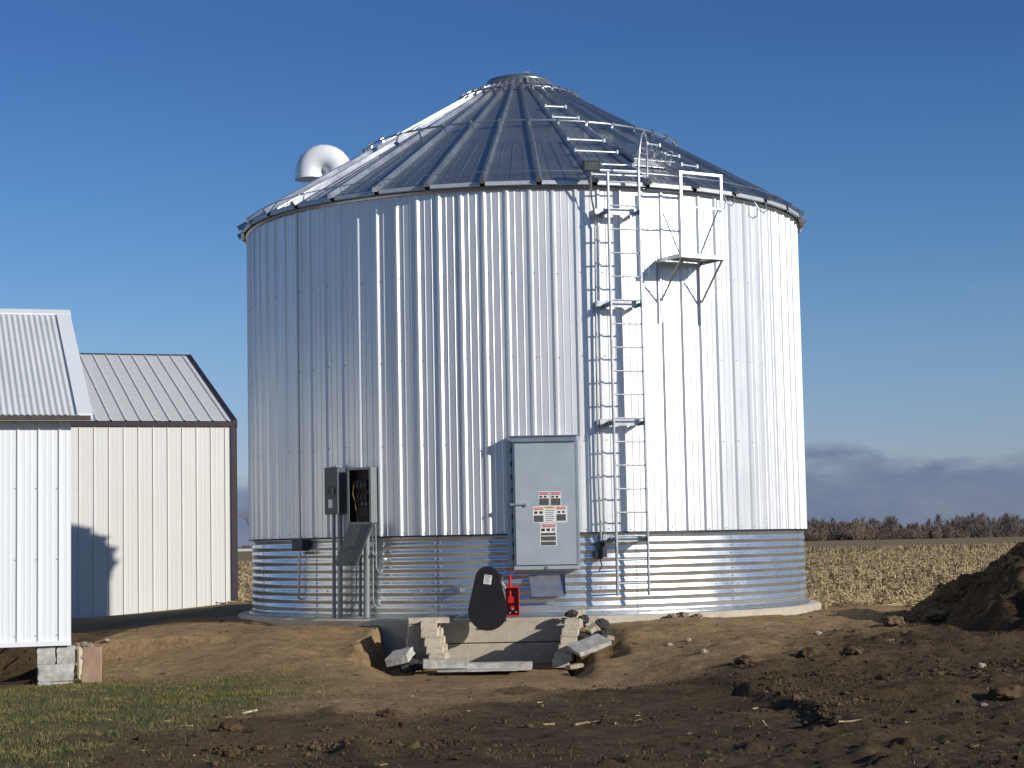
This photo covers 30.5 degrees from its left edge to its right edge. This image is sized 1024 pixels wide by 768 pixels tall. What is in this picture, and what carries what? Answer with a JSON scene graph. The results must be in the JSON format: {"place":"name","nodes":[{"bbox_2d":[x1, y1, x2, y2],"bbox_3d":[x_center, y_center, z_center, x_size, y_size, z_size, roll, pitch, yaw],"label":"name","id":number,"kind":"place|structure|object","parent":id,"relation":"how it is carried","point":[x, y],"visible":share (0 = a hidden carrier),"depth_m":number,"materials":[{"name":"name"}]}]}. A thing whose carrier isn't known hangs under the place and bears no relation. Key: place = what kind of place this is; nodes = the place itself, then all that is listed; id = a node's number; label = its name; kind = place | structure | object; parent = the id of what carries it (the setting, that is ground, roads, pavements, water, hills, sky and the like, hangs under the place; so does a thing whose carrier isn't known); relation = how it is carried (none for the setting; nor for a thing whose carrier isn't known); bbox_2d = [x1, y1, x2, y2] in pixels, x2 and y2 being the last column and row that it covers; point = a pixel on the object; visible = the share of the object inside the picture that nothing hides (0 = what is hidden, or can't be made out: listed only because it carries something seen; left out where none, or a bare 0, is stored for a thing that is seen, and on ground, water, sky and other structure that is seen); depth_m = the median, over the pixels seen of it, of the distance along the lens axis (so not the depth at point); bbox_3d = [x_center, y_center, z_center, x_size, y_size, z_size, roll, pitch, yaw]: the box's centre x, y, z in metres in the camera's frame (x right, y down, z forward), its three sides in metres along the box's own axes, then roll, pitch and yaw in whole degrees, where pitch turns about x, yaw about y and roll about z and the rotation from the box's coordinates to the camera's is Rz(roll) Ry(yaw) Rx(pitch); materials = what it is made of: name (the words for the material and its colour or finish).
{"place":"outdoors","nodes":[
{"label":"outdoors","id":0,"kind":"place"},
{"bbox_2d":[0,532,1023,767],"bbox_3d":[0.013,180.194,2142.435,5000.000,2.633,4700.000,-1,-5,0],"label":"ground","id":1,"kind":"structure","parent":0,"point":[208,644],"depth_m":17.87,"materials":[{"name":"soil"}]},
{"bbox_2d":[37,681,74,685],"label":"foundation block","id":2,"kind":"structure","parent":1,"relation":"on","point":[51,683],"depth_m":21.05,"materials":[{"name":"grey concrete"}]},
{"bbox_2d":[37,663,74,681],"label":"foundation block","id":3,"kind":"structure","parent":2,"relation":"on","point":[55,672],"depth_m":21.07,"materials":[{"name":"grey concrete"}]},
{"bbox_2d":[36,646,55,664],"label":"foundation block","id":4,"kind":"structure","parent":3,"relation":"on","point":[45,655],"depth_m":21.06,"materials":[{"name":"grey concrete"}]},
{"bbox_2d":[0,308,92,647],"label":"white shed","id":5,"kind":"structure","parent":4,"relation":"on","point":[44,395],"depth_m":21.17,"materials":[{"name":"paint"}]},
{"bbox_2d":[56,645,74,663],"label":"foundation block","id":6,"kind":"structure","parent":3,"relation":"on","point":[65,654],"depth_m":21.13,"materials":[{"name":"grey concrete"}]},
{"bbox_2d":[73,647,82,680],"bbox_3d":[-5.009,3.212,21.557,0.190,0.390,0.190,-2,-5,15],"label":"hollow block","id":7,"kind":"object","parent":1,"relation":"on","point":[78,663],"depth_m":21.46,"materials":[{"name":"concrete"}]},
{"bbox_2d":[79,641,87,646],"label":"rubble lump","id":8,"kind":"object","parent":7,"relation":"on","point":[83,643],"visible":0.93,"depth_m":21.50,"materials":[{"name":"stone"}]},
{"bbox_2d":[81,647,101,682],"bbox_3d":[-4.723,3.159,21.110,0.222,0.404,0.068,1,-9,-8],"label":"clay tile","id":9,"kind":"object","parent":1,"relation":"on","point":[92,665],"visible":0.91,"depth_m":21.08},
{"bbox_2d":[85,642,94,646],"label":"rubble lump","id":10,"kind":"object","parent":9,"relation":"on","point":[89,644],"visible":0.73,"depth_m":21.50,"materials":[{"name":"beige stone"}]},
{"bbox_2d":[71,353,237,617],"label":"cream shed","id":11,"kind":"structure","parent":1,"relation":"on","point":[154,519],"depth_m":39.48,"materials":[{"name":"paint"}]},
{"bbox_2d":[218,720,244,731],"bbox_3d":[-2.304,2.823,15.421,0.226,0.123,0.162,-1,-5,0],"label":"clod","id":12,"kind":"object","parent":1,"relation":"on","point":[226,725],"visible":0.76,"depth_m":15.36,"materials":[{"name":"brown soil"}]},
{"bbox_2d":[239,507,248,524],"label":"bare tree","id":13,"kind":"object","parent":1,"relation":"on","point":[245,515],"visible":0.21,"depth_m":188.87,"materials":[{"name":"plant"}]},
{"bbox_2d":[241,545,252,551],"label":"distant scrub","id":14,"kind":"object","parent":1,"relation":"on","point":[245,547],"visible":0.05,"depth_m":408.69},
{"bbox_2d":[241,709,257,713],"bbox_3d":[-2.388,2.982,17.086,0.024,0.021,0.313,-3,-5,16],"label":"corn stalk","id":15,"kind":"object","parent":1,"relation":"on","point":[250,711],"visible":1,"depth_m":17.08,"materials":[{"name":"beige plant"}]},
{"bbox_2d":[381,709,401,717],"bbox_3d":[-1.048,2.876,16.296,0.190,0.104,0.141,-1,-5,0],"label":"clod","id":16,"kind":"object","parent":1,"relation":"on","point":[387,713],"visible":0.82,"depth_m":16.24,"materials":[{"name":"brown soil"}]},
{"bbox_2d":[384,646,414,666],"bbox_3d":[-1.345,3.276,22.555,0.285,0.105,0.348,-15,6,13],"label":"concrete slab","id":17,"kind":"object","parent":1,"relation":"on","point":[400,656],"depth_m":22.42,"materials":[{"name":"grey concrete"}]},
{"bbox_2d":[399,664,411,672],"bbox_3d":[-1.276,3.413,22.490,0.152,0.109,0.147,-1,-5,0],"label":"rubble lump","id":18,"kind":"object","parent":1,"relation":"on","point":[405,668],"visible":1,"depth_m":22.44,"materials":[{"name":"grey concrete"}]},
{"bbox_2d":[405,658,418,671],"bbox_3d":[-1.209,3.388,22.648,0.212,0.166,0.224,-1,-5,0],"label":"rubble lump","id":19,"kind":"object","parent":1,"relation":"on","point":[412,662],"visible":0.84,"depth_m":22.58,"materials":[{"name":"grey concrete"}]},
{"bbox_2d":[415,661,422,669],"bbox_3d":[-1.088,3.388,22.595,0.164,0.105,0.118,-3,-5,24],"label":"rubble lump","id":20,"kind":"object","parent":1,"relation":"on","point":[419,666],"visible":0.64,"depth_m":22.56,"materials":[{"name":"black stone"}]},
{"bbox_2d":[412,652,428,660],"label":"concrete block","id":21,"kind":"object","parent":1,"relation":"on","point":[420,656],"depth_m":22.97,"materials":[{"name":"grey concrete"}]},
{"bbox_2d":[406,638,425,653],"bbox_3d":[-1.168,3.219,23.061,0.266,0.195,0.189,-1,-5,-6],"label":"concrete block","id":22,"kind":"object","parent":21,"relation":"on","point":[418,645],"depth_m":22.98,"materials":[{"name":"grey concrete"}]},
{"bbox_2d":[407,624,423,639],"bbox_3d":[-1.152,3.046,23.076,0.266,0.195,0.189,-1,-5,-6],"label":"concrete block","id":23,"kind":"object","parent":22,"relation":"on","point":[414,631],"depth_m":22.98,"materials":[{"name":"grey concrete"}]},
{"bbox_2d":[408,617,448,623],"bbox_3d":[-1.029,2.917,23.188,0.515,0.064,0.429,-1,-5,-4],"label":"concrete slab","id":24,"kind":"object","parent":23,"relation":"on","point":[414,620],"depth_m":22.99,"materials":[{"name":"beige concrete"}]},
{"bbox_2d":[445,615,457,621],"bbox_3d":[-0.749,2.929,23.437,0.160,0.083,0.120,-1,-5,0],"label":"steel bracket","id":25,"kind":"object","parent":24,"relation":"on","point":[451,618],"visible":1,"depth_m":23.40,"materials":[{"name":"metal"}]},
{"bbox_2d":[429,651,447,658],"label":"concrete block","id":26,"kind":"object","parent":1,"relation":"on","point":[444,655],"depth_m":22.64,"materials":[{"name":"grey concrete"}]},
{"bbox_2d":[426,644,444,654],"bbox_3d":[-0.931,3.236,22.870,0.212,0.105,0.408,-1,-5,1],"label":"concrete block","id":27,"kind":"object","parent":26,"relation":"on","point":[435,649],"depth_m":22.67,"materials":[{"name":"beige concrete"}]},
{"bbox_2d":[424,636,440,646],"bbox_3d":[-0.966,3.142,22.908,0.212,0.105,0.408,0,-5,-3],"label":"concrete block","id":28,"kind":"object","parent":27,"relation":"on","point":[432,641],"depth_m":22.71,"materials":[{"name":"beige concrete"}]},
{"bbox_2d":[421,627,439,637],"bbox_3d":[-0.997,3.040,22.947,0.213,0.105,0.408,-3,-5,1],"label":"concrete block","id":29,"kind":"object","parent":28,"relation":"on","point":[430,633],"depth_m":22.75,"materials":[{"name":"beige concrete"}]},
{"bbox_2d":[420,620,437,629],"bbox_3d":[-1.015,2.946,22.985,0.212,0.105,0.408,-1,-5,-2],"label":"concrete block","id":30,"kind":"object","parent":29,"relation":"on","point":[430,624],"depth_m":22.78,"materials":[{"name":"beige concrete"}]},
{"bbox_2d":[441,635,445,644],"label":"concrete block","id":31,"kind":"object","parent":27,"relation":"on","point":[443,639],"depth_m":23.20,"materials":[{"name":"beige concrete"}]},
{"bbox_2d":[439,627,443,636],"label":"concrete block","id":32,"kind":"object","parent":31,"relation":"on","point":[441,631],"depth_m":23.25,"materials":[{"name":"beige concrete"}]},
{"bbox_2d":[437,668,518,671],"bbox_3d":[-0.404,3.382,22.196,0.964,0.025,0.307,-1,-5,2],"label":"board","id":33,"kind":"object","parent":1,"relation":"on","point":[478,670],"visible":1,"depth_m":22.06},
{"bbox_2d":[422,658,467,668],"bbox_3d":[-0.792,3.328,22.350,0.548,0.104,0.250,0,-5,-2],"label":"concrete slab","id":34,"kind":"object","parent":33,"relation":"on","point":[443,663],"depth_m":22.23,"materials":[{"name":"grey concrete"}]},
{"bbox_2d":[464,661,531,670],"bbox_3d":[-0.163,3.371,22.417,0.814,0.095,0.269,-1,-5,1],"label":"concrete slab","id":35,"kind":"object","parent":1,"relation":"on","point":[523,665],"depth_m":22.29,"materials":[{"name":"grey concrete"}]},
{"bbox_2d":[441,618,564,663],"bbox_3d":[-0.210,3.275,23.870,1.820,0.568,0.220,-1,-5,0],"label":"concrete footing","id":36,"kind":"object","parent":1,"relation":"on","point":[467,638],"visible":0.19,"depth_m":23.76,"materials":[{"name":"beige concrete"}]},
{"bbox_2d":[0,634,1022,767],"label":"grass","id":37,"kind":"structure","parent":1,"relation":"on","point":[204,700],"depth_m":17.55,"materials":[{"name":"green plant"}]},
{"bbox_2d":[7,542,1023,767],"bbox_3d":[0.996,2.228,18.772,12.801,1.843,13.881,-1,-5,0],"label":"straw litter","id":38,"kind":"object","parent":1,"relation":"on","point":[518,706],"visible":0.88,"depth_m":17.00,"materials":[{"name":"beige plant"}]},
{"bbox_2d":[11,542,1023,767],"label":"soil crumbs","id":39,"kind":"object","parent":1,"relation":"on","point":[229,752],"visible":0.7,"depth_m":15.23,"materials":[{"name":"brown soil"}]},
{"bbox_2d":[238,599,821,665],"bbox_3d":[0.265,3.634,28.195,8.690,0.596,8.690,-1,-5,0],"label":"concrete pad","id":40,"kind":"object","parent":1,"relation":"on","point":[394,633],"visible":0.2,"depth_m":24.59,"materials":[{"name":"grey concrete"}]},
{"bbox_2d":[236,71,809,617],"bbox_3d":[0.179,-0.690,28.540,8.645,8.073,8.680,-1,-5,0],"label":"grain bin","id":41,"kind":"object","parent":40,"relation":"on","point":[444,259],"visible":0.98,"depth_m":24.84,"materials":[{"name":"metal"}]},
{"bbox_2d":[292,213,309,599],"bbox_3d":[-2.898,0.286,25.640,0.149,5.313,0.244,3,-6,-42],"label":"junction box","id":42,"kind":"object","parent":41,"relation":"attached to","point":[300,545],"visible":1,"depth_m":25.53,"materials":[{"name":"metal"}]},
{"bbox_2d":[324,465,345,617],"bbox_3d":[-2.353,2.088,24.914,0.235,2.026,0.220,-5,-6,37],"label":"disconnect switch","id":43,"kind":"object","parent":41,"relation":"attached to","point":[335,487],"visible":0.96,"depth_m":24.91,"materials":[{"name":"grey metal"}]},
{"bbox_2d":[324,467,338,514],"bbox_3d":[-2.412,1.419,24.909,0.235,0.625,0.068,-5,-6,37],"label":"door","id":44,"kind":"structure","parent":43,"relation":"in","point":[331,473],"depth_m":24.91,"materials":[{"name":"grey metal"}]},
{"bbox_2d":[334,467,380,617],"bbox_3d":[-2.029,2.079,24.621,0.581,1.972,0.390,-3,-5,22],"label":"starter cabinet","id":45,"kind":"object","parent":41,"relation":"attached to","point":[361,494],"visible":1,"depth_m":24.63,"materials":[{"name":"grey metal"}]},
{"bbox_2d":[468,566,519,630],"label":"auger drive","id":46,"kind":"structure","parent":41,"relation":"attached to","point":[490,607],"depth_m":23.36,"materials":[{"name":"black plastic"}]},
{"bbox_2d":[510,441,578,565],"bbox_3d":[0.407,1.525,24.057,0.866,1.582,0.077,-1,-5,-1],"label":"door","id":47,"kind":"structure","parent":41,"relation":"in","point":[544,472],"depth_m":24.06,"materials":[{"name":"grey metal"}]},
{"bbox_2d":[582,160,606,570],"bbox_3d":[1.075,-0.246,24.251,0.240,5.306,0.422,-1,-5,0],"label":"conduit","id":48,"kind":"object","parent":41,"relation":"attached to","point":[589,166],"visible":1,"depth_m":24.34,"materials":[{"name":"metal"}]},
{"bbox_2d":[542,723,554,725],"bbox_3d":[0.295,2.750,15.173,0.108,0.021,0.020,1,-5,-28],"label":"corn stalk","id":49,"kind":"object","parent":1,"relation":"on","point":[544,724],"visible":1,"depth_m":15.16,"materials":[{"name":"beige plant"}]},
{"bbox_2d":[552,658,569,667],"bbox_3d":[0.600,3.382,22.798,0.212,0.105,0.409,-3,-5,3],"label":"concrete block","id":50,"kind":"object","parent":1,"relation":"on","point":[559,663],"depth_m":22.60,"materials":[{"name":"grey concrete"}]},
{"bbox_2d":[555,651,571,660],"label":"concrete block","id":51,"kind":"object","parent":50,"relation":"on","point":[563,655],"depth_m":22.63,"materials":[{"name":"grey concrete"}]},
{"bbox_2d":[558,643,569,652],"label":"concrete block","id":52,"kind":"object","parent":51,"relation":"on","point":[562,648],"depth_m":22.67,"materials":[{"name":"grey concrete"}]},
{"bbox_2d":[560,635,576,644],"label":"concrete block","id":53,"kind":"object","parent":52,"relation":"on","point":[564,640],"depth_m":22.71,"materials":[{"name":"beige concrete"}]},
{"bbox_2d":[562,627,578,635],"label":"concrete block","id":54,"kind":"object","parent":53,"relation":"on","point":[570,631],"depth_m":22.75,"materials":[{"name":"beige concrete"}]},
{"bbox_2d":[564,618,581,627],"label":"concrete block","id":55,"kind":"object","parent":54,"relation":"on","point":[573,623],"depth_m":22.79,"materials":[{"name":"beige concrete"}]},
{"bbox_2d":[566,633,611,656],"bbox_3d":[0.926,3.135,22.537,0.456,0.060,0.349,-18,16,-23],"label":"concrete slab","id":56,"kind":"object","parent":51,"relation":"on","point":[590,644],"depth_m":22.48,"materials":[{"name":"grey concrete"}]},
{"bbox_2d":[566,663,584,669],"bbox_3d":[0.753,3.383,22.496,0.204,0.054,0.129,-5,-3,-23],"label":"block fragment","id":57,"kind":"object","parent":1,"relation":"on","point":[574,666],"visible":1,"depth_m":22.45,"materials":[{"name":"concrete"}]},
{"bbox_2d":[577,631,590,640],"bbox_3d":[0.902,3.125,23.124,0.208,0.172,0.160,-1,-5,0],"label":"rubble lump","id":58,"kind":"object","parent":1,"relation":"on","point":[583,635],"visible":0.51,"depth_m":23.07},
{"bbox_2d":[584,617,599,625],"bbox_3d":[1.020,3.005,23.782,0.209,0.115,0.169,-1,-5,-3],"label":"block fragment","id":59,"kind":"object","parent":1,"relation":"on","point":[592,619],"visible":0.45,"depth_m":23.70,"materials":[{"name":"concrete"}]},
{"bbox_2d":[574,720,615,725],"bbox_3d":[0.670,2.761,15.300,0.348,0.047,0.459,-1,-5,0],"label":"corn stalk","id":60,"kind":"object","parent":1,"relation":"on","point":[588,722],"visible":0.98,"depth_m":15.32,"materials":[{"name":"beige plant"}]},
{"bbox_2d":[594,618,609,629],"bbox_3d":[1.109,2.973,23.236,0.199,0.150,0.185,-1,-5,0],"label":"rubble lump","id":61,"kind":"object","parent":1,"relation":"on","point":[602,623],"visible":0.99,"depth_m":23.18,"materials":[{"name":"grey stone"}]},
{"bbox_2d":[596,629,612,636],"bbox_3d":[1.138,3.072,23.026,0.205,0.125,0.213,0,-5,-12],"label":"rubble lump","id":62,"kind":"object","parent":1,"relation":"on","point":[605,632],"visible":0.48,"depth_m":22.96,"materials":[{"name":"grey stone"}]},
{"bbox_2d":[605,635,614,639],"bbox_3d":[1.183,3.070,22.723,0.103,0.054,0.110,12,-8,-16],"label":"block fragment","id":63,"kind":"object","parent":1,"relation":"on","point":[610,637],"visible":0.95,"depth_m":22.68,"materials":[{"name":"concrete"}]},
{"bbox_2d":[215,545,1011,608],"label":"corn stubble","id":64,"kind":"object","parent":1,"relation":"on","point":[896,572],"visible":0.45,"depth_m":50.16,"materials":[{"name":"beige plant"}]},
{"bbox_2d":[238,541,1016,569],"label":"dry weeds","id":65,"kind":"object","parent":1,"relation":"on","point":[248,564],"visible":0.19,"depth_m":120.28,"materials":[{"name":"brown plant"}]},
{"bbox_2d":[666,613,677,617],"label":"stone","id":66,"kind":"object","parent":1,"relation":"on","point":[673,615],"visible":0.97,"depth_m":24.15,"materials":[{"name":"beige stone"}]},
{"bbox_2d":[676,611,688,616],"bbox_3d":[2.211,2.995,24.256,0.172,0.125,0.148,-4,-6,31],"label":"stone","id":67,"kind":"object","parent":1,"relation":"on","point":[682,614],"visible":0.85,"depth_m":24.22,"materials":[{"name":"beige stone"}]},
{"bbox_2d":[692,613,702,616],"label":"stone","id":68,"kind":"object","parent":1,"relation":"on","point":[697,615],"visible":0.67,"depth_m":24.32,"materials":[{"name":"beige stone"}]},
{"bbox_2d":[699,649,708,653],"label":"stone","id":69,"kind":"object","parent":1,"relation":"on","point":[701,651],"visible":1,"depth_m":21.25,"materials":[{"name":"beige stone"}]},
{"bbox_2d":[733,655,756,664],"bbox_3d":[2.490,2.963,20.067,0.258,0.128,0.226,-1,-5,0],"label":"clod","id":70,"kind":"object","parent":1,"relation":"on","point":[745,659],"visible":0.88,"depth_m":20.00,"materials":[{"name":"brown soil"}]},
{"bbox_2d":[796,647,819,657],"bbox_3d":[3.261,2.957,20.541,0.265,0.153,0.234,3,-7,-43],"label":"clod","id":71,"kind":"object","parent":1,"relation":"on","point":[807,652],"visible":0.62,"depth_m":20.47,"materials":[{"name":"brown soil"}]},
{"bbox_2d":[838,719,861,722],"bbox_3d":[2.482,2.479,13.822,0.183,0.029,0.052,0,-5,-8],"label":"corn stalk","id":72,"kind":"object","parent":1,"relation":"on","point":[855,720],"visible":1,"depth_m":13.82,"materials":[{"name":"beige plant"}]},
{"bbox_2d":[843,645,863,654],"bbox_3d":[3.639,2.844,19.976,0.235,0.120,0.198,-1,-5,0],"label":"clod","id":73,"kind":"object","parent":1,"relation":"on","point":[855,650],"visible":0.98,"depth_m":19.92,"materials":[{"name":"brown soil"}]},
{"bbox_2d":[804,520,970,540],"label":"willow thicket","id":74,"kind":"object","parent":1,"relation":"on","point":[868,532],"visible":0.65,"depth_m":363.71,"materials":[{"name":"brown plant"}]},
{"bbox_2d":[882,615,904,625],"bbox_3d":[4.652,2.889,22.881,0.269,0.149,0.222,2,-5,-29],"label":"stone","id":75,"kind":"object","parent":1,"relation":"on","point":[892,620],"visible":1,"depth_m":22.82,"materials":[{"name":"beige stone"}]},
{"bbox_2d":[805,512,1023,540],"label":"wood","id":76,"kind":"object","parent":1,"relation":"on","point":[1008,526],"visible":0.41,"depth_m":372.91,"materials":[{"name":"plant"}]},
{"bbox_2d":[923,609,947,619],"bbox_3d":[5.262,2.854,23.192,0.348,0.155,0.268,-1,-5,0],"label":"stone","id":77,"kind":"object","parent":1,"relation":"on","point":[935,614],"visible":0.96,"depth_m":23.09,"materials":[{"name":"grey stone"}]},
{"bbox_2d":[976,663,985,667],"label":"stone","id":78,"kind":"object","parent":1,"relation":"on","point":[981,665],"visible":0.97,"depth_m":18.76,"materials":[{"name":"grey stone"}]},
{"bbox_2d":[987,683,1023,700],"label":"clod","id":79,"kind":"object","parent":1,"relation":"on","point":[1003,692],"visible":0.99,"depth_m":15.91,"materials":[{"name":"brown soil"}]},
{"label":"rubble lump","id":80,"kind":"object","parent":1,"relation":"on","visible":0},
{"bbox_2d":[585,622,600,635],"bbox_3d":[1.001,3.040,23.127,0.147,0.135,0.148,-31,16,-17],"label":"block fragment","id":81,"kind":"object","parent":80,"relation":"on","point":[591,629],"visible":0.81,"depth_m":23.07,"materials":[{"name":"concrete"}]},
{"bbox_2d":[0,0,1023,546],"label":"sky","id":82,"kind":"structure","parent":0,"point":[137,137],"materials":[{"name":"blue"}]},
{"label":"concrete block","id":83,"kind":"object","parent":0,"visible":0},
{"bbox_2d":[564,609,577,617],"bbox_3d":[0.745,2.888,23.593,0.181,0.111,0.169,-1,-5,0],"label":"rubble lump","id":84,"kind":"object","parent":83,"relation":"on","point":[572,613],"visible":1,"depth_m":23.54,"materials":[{"name":"grey stone"}]},
{"bbox_2d":[576,610,585,616],"bbox_3d":[0.854,2.905,23.741,0.126,0.094,0.127,0,-5,-17],"label":"block fragment","id":85,"kind":"object","parent":83,"relation":"on","point":[581,612],"visible":0.66,"depth_m":23.68,"materials":[{"name":"concrete"}]},
{"bbox_2d":[578,614,589,623],"bbox_3d":[0.886,2.937,23.440,0.168,0.123,0.130,1,-5,-21],"label":"rubble lump","id":86,"kind":"object","parent":83,"relation":"on","point":[584,618],"visible":0.84,"depth_m":23.40,"materials":[{"name":"grey stone"}]}
]}

